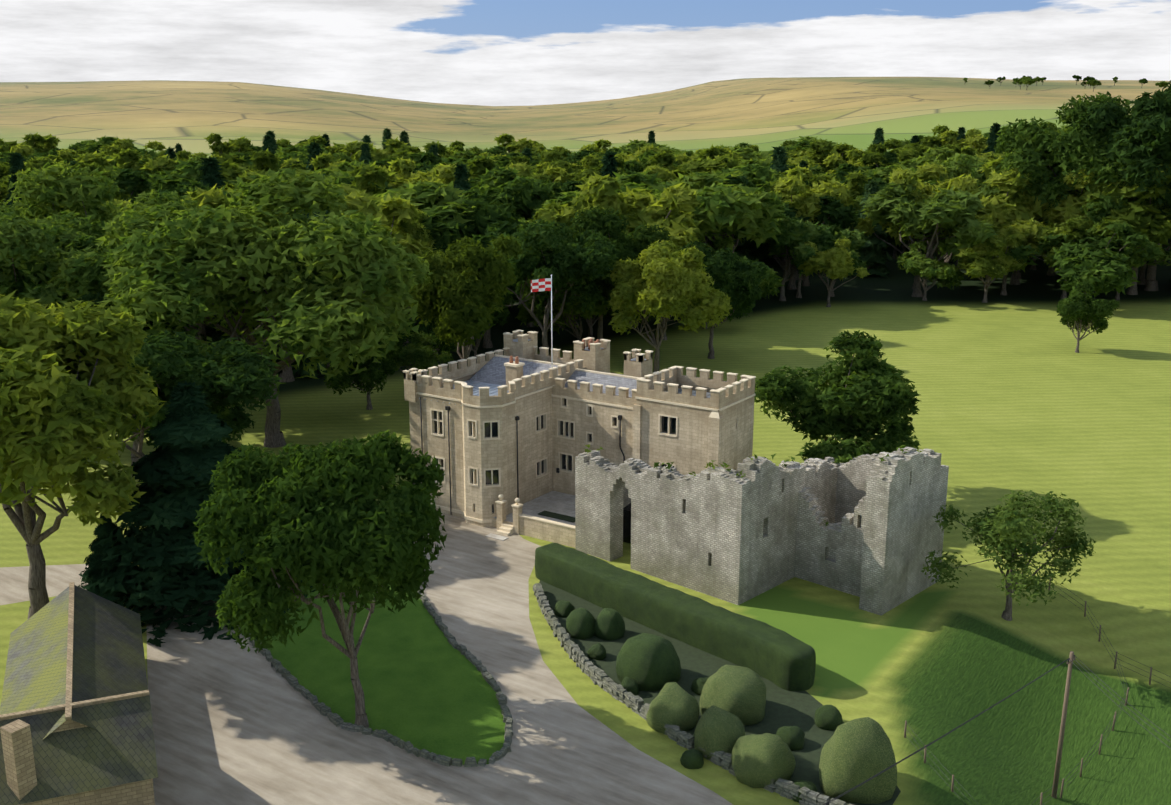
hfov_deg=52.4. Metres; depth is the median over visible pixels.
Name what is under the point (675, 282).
lime
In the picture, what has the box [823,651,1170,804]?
utility pole
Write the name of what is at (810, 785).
topiary
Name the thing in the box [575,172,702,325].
tree
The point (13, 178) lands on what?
tree
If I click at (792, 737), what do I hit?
topiary
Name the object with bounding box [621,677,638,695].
topiary
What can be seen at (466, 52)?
sky
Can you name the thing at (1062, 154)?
oak
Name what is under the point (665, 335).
tree
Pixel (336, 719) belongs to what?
island kerb
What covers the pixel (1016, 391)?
ground
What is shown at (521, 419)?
castle
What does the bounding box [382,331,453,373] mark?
tree
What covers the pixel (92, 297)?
oak
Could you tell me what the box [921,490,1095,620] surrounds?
tree
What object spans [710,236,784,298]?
tree
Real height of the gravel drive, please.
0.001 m
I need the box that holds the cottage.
[0,582,157,804]
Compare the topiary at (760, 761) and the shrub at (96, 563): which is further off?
the shrub at (96, 563)
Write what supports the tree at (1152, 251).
on the ground at (1016, 391)
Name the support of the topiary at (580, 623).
on the garden bed
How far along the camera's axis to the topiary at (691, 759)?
62.00 m
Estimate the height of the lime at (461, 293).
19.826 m
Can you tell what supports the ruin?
on the ground at (1016, 391)
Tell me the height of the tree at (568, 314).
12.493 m
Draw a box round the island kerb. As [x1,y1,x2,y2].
[215,590,512,766]
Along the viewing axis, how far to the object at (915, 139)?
415.22 m
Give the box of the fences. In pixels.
[904,560,1170,804]
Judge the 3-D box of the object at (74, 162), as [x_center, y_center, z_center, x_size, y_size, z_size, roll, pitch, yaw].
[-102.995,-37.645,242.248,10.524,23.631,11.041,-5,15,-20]
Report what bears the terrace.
on the ground at (1016, 391)
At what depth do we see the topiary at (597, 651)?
74.16 m
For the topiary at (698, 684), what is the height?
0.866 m
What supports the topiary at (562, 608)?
on the garden bed
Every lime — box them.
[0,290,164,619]
[379,211,436,292]
[409,234,522,363]
[608,240,732,372]
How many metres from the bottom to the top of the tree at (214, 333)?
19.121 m
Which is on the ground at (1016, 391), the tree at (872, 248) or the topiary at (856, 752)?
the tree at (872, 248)
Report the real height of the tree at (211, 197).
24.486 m
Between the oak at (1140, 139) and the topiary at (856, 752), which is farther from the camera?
the oak at (1140, 139)
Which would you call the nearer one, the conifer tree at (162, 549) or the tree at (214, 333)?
the conifer tree at (162, 549)
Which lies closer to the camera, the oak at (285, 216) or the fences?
the fences
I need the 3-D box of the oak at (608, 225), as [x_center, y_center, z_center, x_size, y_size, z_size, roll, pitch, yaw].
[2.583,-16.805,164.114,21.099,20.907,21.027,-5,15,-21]
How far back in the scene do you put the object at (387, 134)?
440.21 m
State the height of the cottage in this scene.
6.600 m
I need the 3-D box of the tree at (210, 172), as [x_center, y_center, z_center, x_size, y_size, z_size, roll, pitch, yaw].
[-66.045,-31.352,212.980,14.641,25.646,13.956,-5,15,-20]
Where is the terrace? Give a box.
[485,468,630,547]
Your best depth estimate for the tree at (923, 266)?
210.12 m
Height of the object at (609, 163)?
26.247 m
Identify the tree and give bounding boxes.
[2,174,41,314]
[99,185,235,330]
[130,194,251,343]
[191,315,225,343]
[199,156,228,189]
[289,173,350,377]
[369,180,478,318]
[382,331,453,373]
[401,316,457,354]
[430,302,508,362]
[515,283,617,340]
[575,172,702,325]
[585,281,622,337]
[659,304,702,339]
[703,262,754,328]
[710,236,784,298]
[754,329,921,462]
[896,240,966,300]
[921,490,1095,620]
[1007,221,1149,297]
[1056,281,1119,352]
[1078,224,1170,299]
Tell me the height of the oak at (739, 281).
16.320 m
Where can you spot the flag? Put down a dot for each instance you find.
(538, 285)
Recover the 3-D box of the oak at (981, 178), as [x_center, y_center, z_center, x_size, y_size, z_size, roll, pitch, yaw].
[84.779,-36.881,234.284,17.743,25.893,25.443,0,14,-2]
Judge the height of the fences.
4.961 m
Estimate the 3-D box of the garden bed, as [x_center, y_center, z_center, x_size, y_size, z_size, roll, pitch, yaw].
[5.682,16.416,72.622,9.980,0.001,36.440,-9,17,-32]
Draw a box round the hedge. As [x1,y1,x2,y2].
[535,543,815,690]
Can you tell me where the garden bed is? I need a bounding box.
[539,580,900,804]
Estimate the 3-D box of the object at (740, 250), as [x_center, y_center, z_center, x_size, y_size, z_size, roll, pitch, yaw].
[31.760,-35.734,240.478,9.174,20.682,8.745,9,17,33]
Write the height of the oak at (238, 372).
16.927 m
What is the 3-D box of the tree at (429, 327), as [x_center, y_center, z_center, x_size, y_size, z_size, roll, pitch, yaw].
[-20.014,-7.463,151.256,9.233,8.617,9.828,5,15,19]
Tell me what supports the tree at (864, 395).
on the ground at (1016, 391)
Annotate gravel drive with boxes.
[0,513,732,804]
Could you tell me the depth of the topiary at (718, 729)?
62.75 m
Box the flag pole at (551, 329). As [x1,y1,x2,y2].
[551,274,552,368]
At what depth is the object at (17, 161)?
250.61 m
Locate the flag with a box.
[531,278,550,291]
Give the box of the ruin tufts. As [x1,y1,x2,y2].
[583,444,923,525]
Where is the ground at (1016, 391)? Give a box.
[0,77,1170,804]
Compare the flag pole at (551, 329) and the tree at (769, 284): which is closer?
the flag pole at (551, 329)
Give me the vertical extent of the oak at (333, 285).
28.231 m
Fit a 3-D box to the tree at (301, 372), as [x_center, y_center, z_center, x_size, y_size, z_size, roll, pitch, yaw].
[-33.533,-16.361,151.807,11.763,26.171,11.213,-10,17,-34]
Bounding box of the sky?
[0,0,1170,105]
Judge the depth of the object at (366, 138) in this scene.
421.28 m
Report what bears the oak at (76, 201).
on the ground at (1016, 391)
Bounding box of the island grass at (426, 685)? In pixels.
[261,563,504,764]
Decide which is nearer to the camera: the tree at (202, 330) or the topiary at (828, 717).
the topiary at (828, 717)
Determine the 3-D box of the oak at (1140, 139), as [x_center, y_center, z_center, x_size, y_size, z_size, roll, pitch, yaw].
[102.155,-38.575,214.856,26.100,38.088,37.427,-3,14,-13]
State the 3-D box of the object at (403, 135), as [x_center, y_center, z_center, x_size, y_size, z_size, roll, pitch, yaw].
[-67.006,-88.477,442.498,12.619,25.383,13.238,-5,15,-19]
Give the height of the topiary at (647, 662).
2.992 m
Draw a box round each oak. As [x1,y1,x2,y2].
[0,162,200,291]
[0,210,116,316]
[45,167,432,447]
[54,290,205,464]
[81,329,283,463]
[269,192,348,218]
[491,219,620,355]
[566,205,671,342]
[679,240,769,358]
[970,156,1062,278]
[994,91,1132,223]
[1068,84,1170,290]
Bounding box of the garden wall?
[533,583,852,804]
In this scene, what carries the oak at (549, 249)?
on the ground at (1016, 391)
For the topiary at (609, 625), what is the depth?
76.85 m
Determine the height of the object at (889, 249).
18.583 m
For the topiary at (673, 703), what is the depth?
65.53 m
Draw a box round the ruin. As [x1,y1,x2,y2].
[575,447,948,614]
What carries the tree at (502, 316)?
on the ground at (1016, 391)
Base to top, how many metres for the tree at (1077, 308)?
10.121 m
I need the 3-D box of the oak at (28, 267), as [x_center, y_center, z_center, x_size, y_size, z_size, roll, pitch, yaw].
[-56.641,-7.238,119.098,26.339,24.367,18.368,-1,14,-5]
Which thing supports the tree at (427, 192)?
on the ground at (1016, 391)
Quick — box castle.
[403,330,755,526]
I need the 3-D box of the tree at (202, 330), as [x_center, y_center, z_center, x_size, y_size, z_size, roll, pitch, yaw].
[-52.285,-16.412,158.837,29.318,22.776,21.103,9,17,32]
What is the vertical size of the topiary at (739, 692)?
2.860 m
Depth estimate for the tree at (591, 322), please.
174.06 m
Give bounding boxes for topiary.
[554,600,574,616]
[566,608,594,638]
[587,643,605,659]
[594,608,624,640]
[616,633,680,690]
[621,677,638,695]
[646,682,698,733]
[680,749,703,768]
[691,677,707,694]
[693,705,744,758]
[699,665,765,724]
[731,733,795,787]
[776,726,804,750]
[792,780,816,801]
[815,705,842,729]
[819,717,896,803]
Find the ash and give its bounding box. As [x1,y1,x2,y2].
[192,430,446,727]

